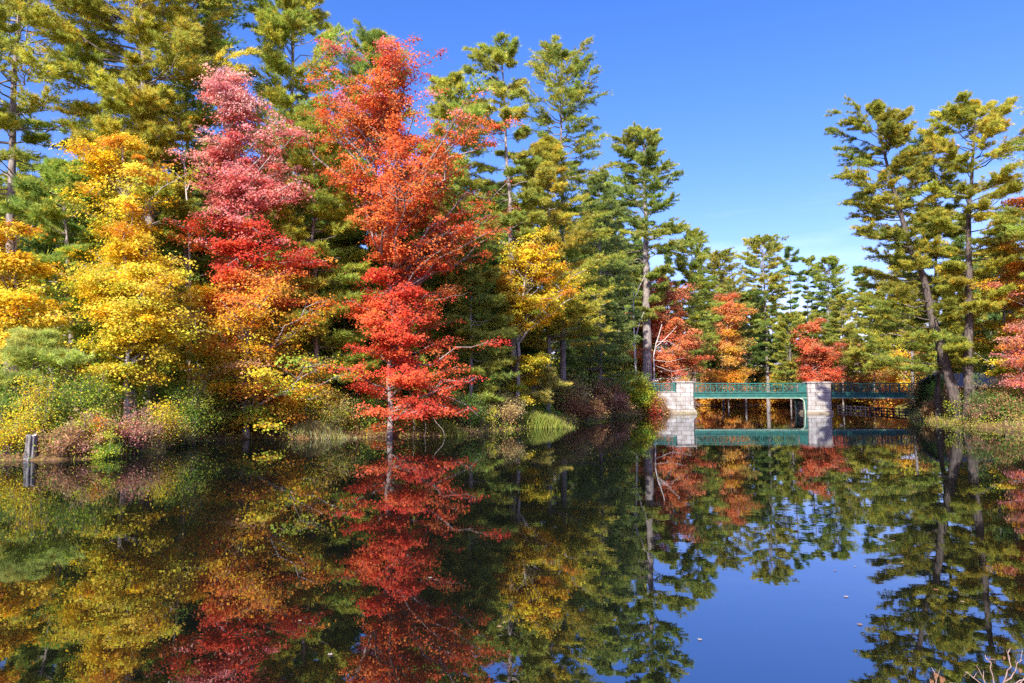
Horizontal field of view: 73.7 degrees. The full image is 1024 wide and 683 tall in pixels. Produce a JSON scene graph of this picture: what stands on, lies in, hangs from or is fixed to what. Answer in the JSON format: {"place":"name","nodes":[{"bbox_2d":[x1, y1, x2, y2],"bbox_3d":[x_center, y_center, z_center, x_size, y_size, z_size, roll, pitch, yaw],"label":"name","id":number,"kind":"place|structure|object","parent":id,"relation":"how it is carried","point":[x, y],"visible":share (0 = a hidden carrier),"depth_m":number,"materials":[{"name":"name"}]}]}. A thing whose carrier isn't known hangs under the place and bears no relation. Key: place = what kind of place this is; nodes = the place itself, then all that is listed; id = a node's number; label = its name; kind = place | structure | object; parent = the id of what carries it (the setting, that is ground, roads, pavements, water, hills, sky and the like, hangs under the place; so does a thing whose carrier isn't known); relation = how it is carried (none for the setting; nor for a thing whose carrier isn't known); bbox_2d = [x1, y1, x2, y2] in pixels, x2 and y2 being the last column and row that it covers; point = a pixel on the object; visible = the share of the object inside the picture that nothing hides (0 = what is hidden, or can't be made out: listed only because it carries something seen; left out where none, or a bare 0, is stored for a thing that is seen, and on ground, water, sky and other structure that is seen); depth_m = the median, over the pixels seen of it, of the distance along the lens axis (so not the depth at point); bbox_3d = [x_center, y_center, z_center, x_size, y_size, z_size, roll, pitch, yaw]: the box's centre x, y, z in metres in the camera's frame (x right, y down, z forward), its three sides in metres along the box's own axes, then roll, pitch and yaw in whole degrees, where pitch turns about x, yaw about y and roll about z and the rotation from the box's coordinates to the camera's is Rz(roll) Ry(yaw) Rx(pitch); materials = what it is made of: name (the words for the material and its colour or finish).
{"place":"outdoors","nodes":[
{"label":"outdoors","id":0,"kind":"place"},
{"bbox_2d":[0,405,1023,682],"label":"water","id":1,"kind":"structure","parent":0,"point":[750,543],"depth_m":8.40,"materials":[{"name":"blue liquid"}]},
{"bbox_2d":[0,399,1023,460],"bbox_3d":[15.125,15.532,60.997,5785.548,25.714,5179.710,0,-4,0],"label":"ground","id":2,"kind":"structure","parent":0,"point":[50,456],"depth_m":32.09,"materials":[{"name":"brown plant"}]},
{"bbox_2d":[0,406,40,453],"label":"shrub","id":3,"kind":"object","parent":2,"relation":"on","point":[13,433],"visible":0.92,"depth_m":20.57,"materials":[{"name":"yellow plant"}]},
{"bbox_2d":[0,354,56,428],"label":"shrub","id":4,"kind":"object","parent":2,"relation":"on","point":[9,392],"visible":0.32,"depth_m":22.26,"materials":[{"name":"green plant"}]},
{"bbox_2d":[23,433,37,460],"bbox_3d":[-14.493,3.237,20.569,0.375,0.918,0.395,0,-4,0],"label":"tree stump","id":5,"kind":"object","parent":2,"relation":"on","point":[31,441],"visible":0.81,"depth_m":20.46,"materials":[{"name":"grey wood"}]},
{"bbox_2d":[0,367,69,445],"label":"shrub","id":6,"kind":"object","parent":2,"relation":"on","point":[35,414],"visible":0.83,"depth_m":21.61,"materials":[{"name":"yellow plant"}]},
{"bbox_2d":[0,217,81,412],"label":"maple tree","id":7,"kind":"object","parent":2,"relation":"on","point":[15,295],"visible":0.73,"depth_m":24.36,"materials":[{"name":"yellow plant"}]},
{"bbox_2d":[0,155,119,390],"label":"pine tree","id":8,"kind":"object","parent":2,"relation":"on","point":[35,190],"visible":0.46,"depth_m":29.17,"materials":[{"name":"green plant"}]},
{"bbox_2d":[30,421,92,456],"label":"shrub","id":9,"kind":"object","parent":2,"relation":"on","point":[59,445],"visible":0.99,"depth_m":20.73,"materials":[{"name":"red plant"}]},
{"bbox_2d":[0,326,128,413],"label":"pine tree","id":10,"kind":"object","parent":2,"relation":"on","point":[28,342],"visible":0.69,"depth_m":22.66,"materials":[{"name":"green plant"}]},
{"bbox_2d":[0,0,130,372],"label":"pine tree","id":11,"kind":"object","parent":2,"relation":"on","point":[12,111],"visible":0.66,"depth_m":31.32,"materials":[{"name":"green plant"}]},
{"bbox_2d":[11,353,135,436],"bbox_3d":[-14.896,1.905,22.809,3.638,2.992,3.044,1,-5,-16],"label":"shrub","id":12,"kind":"object","parent":2,"relation":"on","point":[64,404],"visible":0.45,"depth_m":22.51,"materials":[{"name":"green plant"}]},
{"bbox_2d":[47,405,124,448],"bbox_3d":[-13.397,2.726,21.752,2.171,1.490,1.903,0,-4,0],"label":"shrub","id":13,"kind":"object","parent":2,"relation":"on","point":[95,432],"visible":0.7,"depth_m":21.51,"materials":[{"name":"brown plant"}]},
{"bbox_2d":[56,366,123,424],"bbox_3d":[-14.243,2.075,22.863,2.390,2.732,2.224,0,-4,0],"label":"shrub","id":14,"kind":"object","parent":2,"relation":"on","point":[98,390],"visible":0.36,"depth_m":22.73,"materials":[{"name":"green plant"}]},
{"bbox_2d":[89,432,123,458],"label":"shrub","id":15,"kind":"object","parent":2,"relation":"on","point":[111,451],"visible":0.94,"depth_m":21.18,"materials":[{"name":"green plant"}]},
{"bbox_2d":[0,0,262,412],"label":"pine tree","id":16,"kind":"object","parent":2,"relation":"on","point":[144,103],"visible":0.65,"depth_m":32.69,"materials":[{"name":"green plant"}]},
{"bbox_2d":[36,130,226,420],"bbox_3d":[-16.073,-2.687,28.666,7.697,12.987,5.883,0,-4,0],"label":"maple tree","id":17,"kind":"object","parent":2,"relation":"on","point":[104,173],"visible":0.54,"depth_m":28.47,"materials":[{"name":"yellow plant"}]},
{"bbox_2d":[103,395,178,452],"bbox_3d":[-12.773,2.754,22.888,2.938,1.913,2.459,0,-4,0],"label":"shrub","id":18,"kind":"object","parent":2,"relation":"on","point":[142,433],"visible":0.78,"depth_m":22.62,"materials":[{"name":"pink plant"}]},
{"bbox_2d":[54,217,229,424],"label":"maple tree","id":19,"kind":"object","parent":2,"relation":"on","point":[138,318],"visible":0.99,"depth_m":24.90,"materials":[{"name":"yellow plant"}]},
{"bbox_2d":[119,396,195,446],"bbox_3d":[-12.908,2.863,24.733,2.440,1.903,2.387,-1,-5,17],"label":"shrub","id":20,"kind":"object","parent":2,"relation":"on","point":[170,425],"visible":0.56,"depth_m":24.66,"materials":[{"name":"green plant"}]},
{"bbox_2d":[159,409,201,443],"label":"shrub","id":21,"kind":"object","parent":2,"relation":"on","point":[188,438],"visible":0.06,"depth_m":25.96,"materials":[{"name":"green plant"}]},
{"bbox_2d":[140,361,232,446],"bbox_3d":[-12.949,2.479,26.992,3.694,3.543,3.121,-1,-4,12],"label":"shrub","id":22,"kind":"object","parent":2,"relation":"on","point":[191,415],"visible":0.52,"depth_m":26.75,"materials":[{"name":"green plant"}]},
{"bbox_2d":[175,119,198,398],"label":"dead tree","id":23,"kind":"object","parent":2,"relation":"on","point":[186,189],"visible":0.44,"depth_m":33.49,"materials":[{"name":"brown wood"}]},
{"bbox_2d":[119,0,264,407],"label":"pine tree","id":24,"kind":"object","parent":2,"relation":"on","point":[187,91],"visible":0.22,"depth_m":36.23,"materials":[{"name":"green plant"}]},
{"bbox_2d":[202,397,251,432],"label":"shrub","id":25,"kind":"object","parent":2,"relation":"on","point":[230,407],"visible":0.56,"depth_m":29.83,"materials":[{"name":"green plant"}]},
{"bbox_2d":[153,63,345,430],"bbox_3d":[-11.619,-4.373,31.264,8.138,17.051,6.011,0,-4,0],"label":"maple tree","id":26,"kind":"object","parent":2,"relation":"on","point":[228,96],"visible":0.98,"depth_m":30.97,"materials":[{"name":"red plant"}]},
{"bbox_2d":[162,264,367,438],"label":"maple tree","id":27,"kind":"object","parent":2,"relation":"on","point":[244,317],"visible":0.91,"depth_m":29.47,"materials":[{"name":"orange plant"}]},
{"bbox_2d":[249,399,311,432],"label":"shrub","id":28,"kind":"object","parent":2,"relation":"on","point":[286,426],"visible":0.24,"depth_m":30.69,"materials":[{"name":"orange plant"}]},
{"bbox_2d":[222,0,362,395],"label":"pine tree","id":29,"kind":"object","parent":2,"relation":"on","point":[277,28],"visible":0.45,"depth_m":36.95,"materials":[{"name":"green plant"}]},
{"bbox_2d":[278,352,330,426],"bbox_3d":[-9.500,2.298,31.405,2.721,3.746,2.466,0,-4,0],"label":"shrub","id":30,"kind":"object","parent":2,"relation":"on","point":[308,410],"visible":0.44,"depth_m":31.05,"materials":[{"name":"green plant"}]},
{"bbox_2d":[224,105,387,410],"bbox_3d":[-9.729,-3.566,34.201,7.739,16.751,7.063,0,-4,0],"label":"pine tree","id":31,"kind":"object","parent":2,"relation":"on","point":[332,205],"visible":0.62,"depth_m":33.17,"materials":[{"name":"green plant"}]},
{"bbox_2d":[260,420,356,438],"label":"reeds","id":32,"kind":"object","parent":2,"relation":"on","point":[321,429],"visible":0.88,"depth_m":30.39,"materials":[{"name":"green plant"}]},
{"bbox_2d":[0,150,626,421],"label":"wood","id":33,"kind":"object","parent":2,"relation":"on","point":[433,283],"visible":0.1,"depth_m":39.63,"materials":[{"name":"plant"}]},
{"bbox_2d":[0,284,639,431],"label":"understory","id":34,"kind":"object","parent":2,"relation":"on","point":[540,409],"visible":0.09,"depth_m":33.30,"materials":[{"name":"green plant"}]},
{"bbox_2d":[301,381,363,429],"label":"shrub","id":35,"kind":"object","parent":2,"relation":"on","point":[335,413],"visible":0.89,"depth_m":31.47,"materials":[{"name":"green plant"}]},
{"bbox_2d":[342,378,387,424],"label":"shrub","id":36,"kind":"object","parent":2,"relation":"on","point":[375,403],"visible":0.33,"depth_m":33.43,"materials":[{"name":"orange plant"}]},
{"bbox_2d":[328,17,428,350],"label":"pine tree","id":37,"kind":"object","parent":2,"relation":"on","point":[369,37],"visible":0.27,"depth_m":41.30,"materials":[{"name":"green plant"}]},
{"bbox_2d":[272,32,524,436],"bbox_3d":[-5.476,-4.918,32.429,12.126,19.183,10.137,0,-4,0],"label":"maple tree","id":38,"kind":"object","parent":2,"relation":"on","point":[396,191],"visible":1,"depth_m":31.48,"materials":[{"name":"red plant"}]},
{"bbox_2d":[405,403,447,430],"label":"shrub","id":39,"kind":"object","parent":2,"relation":"on","point":[418,424],"visible":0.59,"depth_m":32.47,"materials":[{"name":"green plant"}]},
{"bbox_2d":[426,420,469,435],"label":"reeds","id":40,"kind":"object","parent":2,"relation":"on","point":[451,429],"visible":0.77,"depth_m":32.50,"materials":[{"name":"green plant"}]},
{"bbox_2d":[417,70,509,399],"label":"pine tree","id":41,"kind":"object","parent":2,"relation":"on","point":[452,81],"visible":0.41,"depth_m":40.21,"materials":[{"name":"green plant"}]},
{"bbox_2d":[435,386,492,427],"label":"shrub","id":42,"kind":"object","parent":2,"relation":"on","point":[471,415],"visible":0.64,"depth_m":34.87,"materials":[{"name":"green plant"}]},
{"bbox_2d":[439,225,519,402],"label":"pine tree","id":43,"kind":"object","parent":2,"relation":"on","point":[469,281],"visible":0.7,"depth_m":37.11,"materials":[{"name":"green plant"}]},
{"bbox_2d":[474,405,500,425],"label":"shrub","id":44,"kind":"object","parent":2,"relation":"on","point":[491,417],"visible":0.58,"depth_m":36.25,"materials":[{"name":"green plant"}]},
{"bbox_2d":[477,386,530,424],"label":"shrub","id":45,"kind":"object","parent":2,"relation":"on","point":[509,410],"visible":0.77,"depth_m":37.73,"materials":[{"name":"brown plant"}]},
{"bbox_2d":[459,30,556,404],"bbox_3d":[-0.376,-7.118,43.619,6.630,25.088,5.565,0,-4,0],"label":"pine tree","id":46,"kind":"object","parent":2,"relation":"on","point":[500,54],"visible":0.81,"depth_m":43.39,"materials":[{"name":"green plant"}]},
{"bbox_2d":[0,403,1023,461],"bbox_3d":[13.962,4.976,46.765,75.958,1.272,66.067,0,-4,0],"label":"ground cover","id":47,"kind":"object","parent":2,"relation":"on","point":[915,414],"visible":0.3,"depth_m":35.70,"materials":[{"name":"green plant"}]},
{"bbox_2d":[500,362,572,412],"bbox_3d":[1.410,3.227,42.881,4.439,4.349,4.236,-4,-6,43],"label":"shrub","id":48,"kind":"object","parent":2,"relation":"on","point":[547,384],"visible":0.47,"depth_m":42.45,"materials":[{"name":"yellow plant"}]},
{"bbox_2d":[510,410,576,428],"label":"reeds","id":49,"kind":"object","parent":2,"relation":"on","point":[539,421],"visible":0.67,"depth_m":39.34,"materials":[{"name":"green plant"}]},
{"bbox_2d":[488,224,599,416],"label":"maple tree","id":50,"kind":"object","parent":2,"relation":"on","point":[537,269],"visible":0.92,"depth_m":40.96,"materials":[{"name":"yellow plant"}]},
{"bbox_2d":[539,382,578,413],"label":"shrub","id":51,"kind":"object","parent":2,"relation":"on","point":[557,394],"visible":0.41,"depth_m":48.87,"materials":[{"name":"green plant"}]},
{"bbox_2d":[494,134,627,414],"bbox_3d":[3.170,-4.372,46.205,8.906,19.867,7.669,0,-4,0],"label":"pine tree","id":52,"kind":"object","parent":2,"relation":"on","point":[549,150],"visible":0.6,"depth_m":45.84,"materials":[{"name":"green plant"}]},
{"bbox_2d":[507,33,628,411],"bbox_3d":[4.026,-8.702,50.772,9.717,29.233,8.216,0,-4,0],"label":"pine tree","id":53,"kind":"object","parent":2,"relation":"on","point":[554,55],"visible":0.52,"depth_m":50.52,"materials":[{"name":"green plant"}]},
{"bbox_2d":[551,371,609,418],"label":"shrub","id":54,"kind":"object","parent":2,"relation":"on","point":[579,406],"visible":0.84,"depth_m":48.93,"materials":[{"name":"brown plant"}]},
{"bbox_2d":[540,169,651,392],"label":"spruce tree","id":55,"kind":"object","parent":2,"relation":"on","point":[594,186],"visible":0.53,"depth_m":61.78,"materials":[{"name":"green plant"}]},
{"bbox_2d":[584,378,637,414],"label":"shrub","id":56,"kind":"object","parent":2,"relation":"on","point":[613,398],"visible":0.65,"depth_m":59.13,"materials":[{"name":"brown plant"}]},
{"bbox_2d":[620,370,660,411],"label":"shrub","id":57,"kind":"object","parent":2,"relation":"on","point":[641,394],"visible":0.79,"depth_m":65.84,"materials":[{"name":"green plant"}]},
{"bbox_2d":[591,121,710,385],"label":"pine tree","id":58,"kind":"object","parent":2,"relation":"on","point":[649,157],"visible":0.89,"depth_m":76.84,"materials":[{"name":"green plant"}]},
{"bbox_2d":[642,388,663,413],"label":"shrub","id":59,"kind":"object","parent":2,"relation":"on","point":[655,410],"visible":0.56,"depth_m":66.12,"materials":[{"name":"plant"}]},
{"bbox_2d":[620,275,715,391],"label":"maple tree","id":60,"kind":"object","parent":2,"relation":"on","point":[682,358],"visible":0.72,"depth_m":79.13,"materials":[{"name":"red plant"}]},
{"bbox_2d":[656,363,701,407],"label":"shrub","id":61,"kind":"object","parent":2,"relation":"on","point":[698,404],"visible":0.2,"depth_m":72.75,"materials":[{"name":"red plant"}]},
{"bbox_2d":[663,227,725,408],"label":"pine tree","id":62,"kind":"object","parent":2,"relation":"on","point":[699,277],"visible":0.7,"depth_m":83.85,"materials":[{"name":"green plant"}]},
{"bbox_2d":[691,247,754,406],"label":"pine tree","id":63,"kind":"object","parent":2,"relation":"on","point":[714,263],"visible":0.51,"depth_m":104.94,"materials":[{"name":"green plant"}]},
{"bbox_2d":[694,291,762,406],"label":"maple tree","id":64,"kind":"object","parent":2,"relation":"on","point":[734,349],"visible":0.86,"depth_m":99.56,"materials":[{"name":"orange plant"}]},
{"bbox_2d":[695,368,762,405],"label":"maple tree","id":65,"kind":"object","parent":2,"relation":"on","point":[717,400],"visible":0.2,"depth_m":116.05,"materials":[{"name":"orange plant"}]},
{"bbox_2d":[726,288,771,405],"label":"pine tree","id":66,"kind":"object","parent":2,"relation":"on","point":[752,296],"visible":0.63,"depth_m":109.31,"materials":[{"name":"green plant"}]},
{"bbox_2d":[732,233,795,405],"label":"pine tree","id":67,"kind":"object","parent":2,"relation":"on","point":[772,246],"visible":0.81,"depth_m":112.20,"materials":[{"name":"green plant"}]},
{"bbox_2d":[742,368,796,404],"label":"maple tree","id":68,"kind":"object","parent":2,"relation":"on","point":[778,401],"visible":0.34,"depth_m":116.20,"materials":[{"name":"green plant"}]},
{"bbox_2d":[651,381,919,413],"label":"bridge","id":69,"kind":"structure","parent":2,"relation":"on","point":[811,397],"depth_m":67.48,"materials":[{"name":"metal"}]},
{"bbox_2d":[552,199,1023,398],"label":"wood","id":70,"kind":"object","parent":2,"relation":"on","point":[711,364],"visible":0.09,"depth_m":95.56,"materials":[{"name":"green plant"}]},
{"bbox_2d":[763,310,813,405],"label":"pine tree","id":71,"kind":"object","parent":2,"relation":"on","point":[792,319],"visible":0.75,"depth_m":107.61,"materials":[{"name":"green plant"}]},
{"bbox_2d":[656,376,921,408],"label":"brush","id":72,"kind":"object","parent":2,"relation":"on","point":[889,402],"visible":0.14,"depth_m":93.53,"materials":[{"name":"orange plant"}]},
{"bbox_2d":[776,246,805,402],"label":"pine tree","id":73,"kind":"object","parent":2,"relation":"on","point":[794,258],"visible":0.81,"depth_m":118.68,"materials":[{"name":"green plant"}]},
{"bbox_2d":[794,255,826,322],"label":"pine tree","id":74,"kind":"object","parent":2,"relation":"on","point":[811,258],"visible":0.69,"depth_m":120.63,"materials":[{"name":"green plant"}]},
{"bbox_2d":[789,317,849,388],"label":"maple tree","id":75,"kind":"object","parent":2,"relation":"on","point":[824,357],"visible":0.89,"depth_m":103.57,"materials":[{"name":"red plant"}]},
{"bbox_2d":[802,254,855,376],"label":"pine tree","id":76,"kind":"object","parent":2,"relation":"on","point":[832,260],"visible":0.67,"depth_m":116.28,"materials":[{"name":"green plant"}]},
{"bbox_2d":[824,292,858,405],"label":"pine tree","id":77,"kind":"object","parent":2,"relation":"on","point":[841,299],"visible":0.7,"depth_m":107.00,"materials":[{"name":"green plant"}]},
{"bbox_2d":[843,265,869,344],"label":"pine tree","id":78,"kind":"object","parent":2,"relation":"on","point":[858,279],"visible":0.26,"depth_m":121.50,"materials":[{"name":"green plant"}]},
{"bbox_2d":[833,343,888,405],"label":"maple tree","id":79,"kind":"object","parent":2,"relation":"on","point":[861,377],"visible":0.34,"depth_m":111.10,"materials":[{"name":"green plant"}]},
{"bbox_2d":[839,290,909,406],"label":"pine tree","id":80,"kind":"object","parent":2,"relation":"on","point":[863,306],"visible":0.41,"depth_m":99.63,"materials":[{"name":"green plant"}]},
{"bbox_2d":[837,405,912,413],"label":"rail fence","id":81,"kind":"object","parent":2,"relation":"on","point":[875,410],"visible":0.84,"depth_m":73.47,"materials":[{"name":"brown wood"}]},
{"bbox_2d":[848,252,933,405],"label":"pine tree","id":82,"kind":"object","parent":2,"relation":"on","point":[880,329],"visible":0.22,"depth_m":78.43,"materials":[{"name":"green plant"}]},
{"bbox_2d":[866,324,935,398],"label":"maple tree","id":83,"kind":"object","parent":2,"relation":"on","point":[891,376],"visible":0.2,"depth_m":95.94,"materials":[{"name":"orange plant"}]},
{"bbox_2d":[823,95,982,419],"bbox_3d":[26.291,-5.675,46.706,9.326,22.265,7.997,0,-4,0],"label":"pine tree","id":84,"kind":"object","parent":2,"relation":"on","point":[893,131],"visible":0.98,"depth_m":46.03,"materials":[{"name":"green plant"}]},
{"bbox_2d":[898,373,935,413],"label":"shrub","id":85,"kind":"object","parent":2,"relation":"on","point":[917,393],"visible":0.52,"depth_m":60.06,"materials":[{"name":"green plant"}]},
{"bbox_2d":[888,131,979,419],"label":"pine tree","id":86,"kind":"object","parent":2,"relation":"on","point":[945,178],"visible":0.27,"depth_m":48.81,"materials":[{"name":"green plant"}]},
{"bbox_2d":[916,386,960,416],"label":"shrub","id":87,"kind":"object","parent":2,"relation":"on","point":[942,398],"visible":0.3,"depth_m":49.35,"materials":[{"name":"green plant"}]},
{"bbox_2d":[923,369,963,403],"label":"shrub","id":88,"kind":"object","parent":2,"relation":"on","point":[942,384],"visible":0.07,"depth_m":56.87,"materials":[{"name":"green plant"}]},
{"bbox_2d":[935,320,985,385],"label":"maple tree","id":89,"kind":"object","parent":2,"relation":"on","point":[958,366],"visible":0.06,"depth_m":51.89,"materials":[{"name":"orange plant"}]},
{"bbox_2d":[937,387,986,416],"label":"shrub","id":90,"kind":"object","parent":2,"relation":"on","point":[959,401],"visible":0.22,"depth_m":45.63,"materials":[{"name":"green plant"}]},
{"bbox_2d":[912,89,1023,419],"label":"pine tree","id":91,"kind":"object","parent":2,"relation":"on","point":[994,122],"visible":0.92,"depth_m":45.01,"materials":[{"name":"green plant"}]},
{"bbox_2d":[912,373,1023,406],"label":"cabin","id":92,"kind":"object","parent":2,"relation":"on","point":[960,381],"visible":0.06,"depth_m":56.87,"materials":[{"name":"glass"}]},
{"bbox_2d":[964,400,1005,421],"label":"shrub","id":93,"kind":"object","parent":2,"relation":"on","point":[978,414],"visible":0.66,"depth_m":41.28,"materials":[{"name":"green plant"}]},
{"bbox_2d":[957,238,1023,387],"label":"maple tree","id":94,"kind":"object","parent":2,"relation":"on","point":[986,350],"visible":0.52,"depth_m":47.27,"materials":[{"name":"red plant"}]},
{"bbox_2d":[960,370,1023,416],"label":"shrub","id":95,"kind":"object","parent":2,"relation":"on","point":[979,400],"visible":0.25,"depth_m":42.52,"materials":[{"name":"green plant"}]},
{"bbox_2d":[963,648,1023,682],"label":"bare shrub","id":96,"kind":"object","parent":2,"relation":"on","point":[1019,669],"visible":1,"depth_m":2.66,"materials":[{"name":"beige plant"}]},
{"bbox_2d":[968,194,1023,358],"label":"maple tree","id":97,"kind":"object","parent":2,"relation":"on","point":[1016,266],"visible":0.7,"depth_m":44.01,"materials":[{"name":"orange plant"}]},
{"bbox_2d":[982,386,1023,419],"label":"shrub","id":98,"kind":"object","parent":2,"relation":"on","point":[1004,402],"visible":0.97,"depth_m":39.63,"materials":[{"name":"green plant"}]},
{"bbox_2d":[984,105,1023,317],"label":"pine tree","id":99,"kind":"object","parent":2,"relation":"on","point":[1005,217],"visible":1,"depth_m":41.69,"materials":[{"name":"green plant"}]},
{"bbox_2d":[989,319,1023,394],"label":"maple tree","id":100,"kind":"object","parent":2,"relation":"on","point":[1018,361],"visible":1,"depth_m":39.58,"materials":[{"name":"red plant"}]},
{"bbox_2d":[0,0,1023,381],"label":"sky","id":101,"kind":"structure","parent":0,"point":[739,93],"materials":[{"name":"blue"}]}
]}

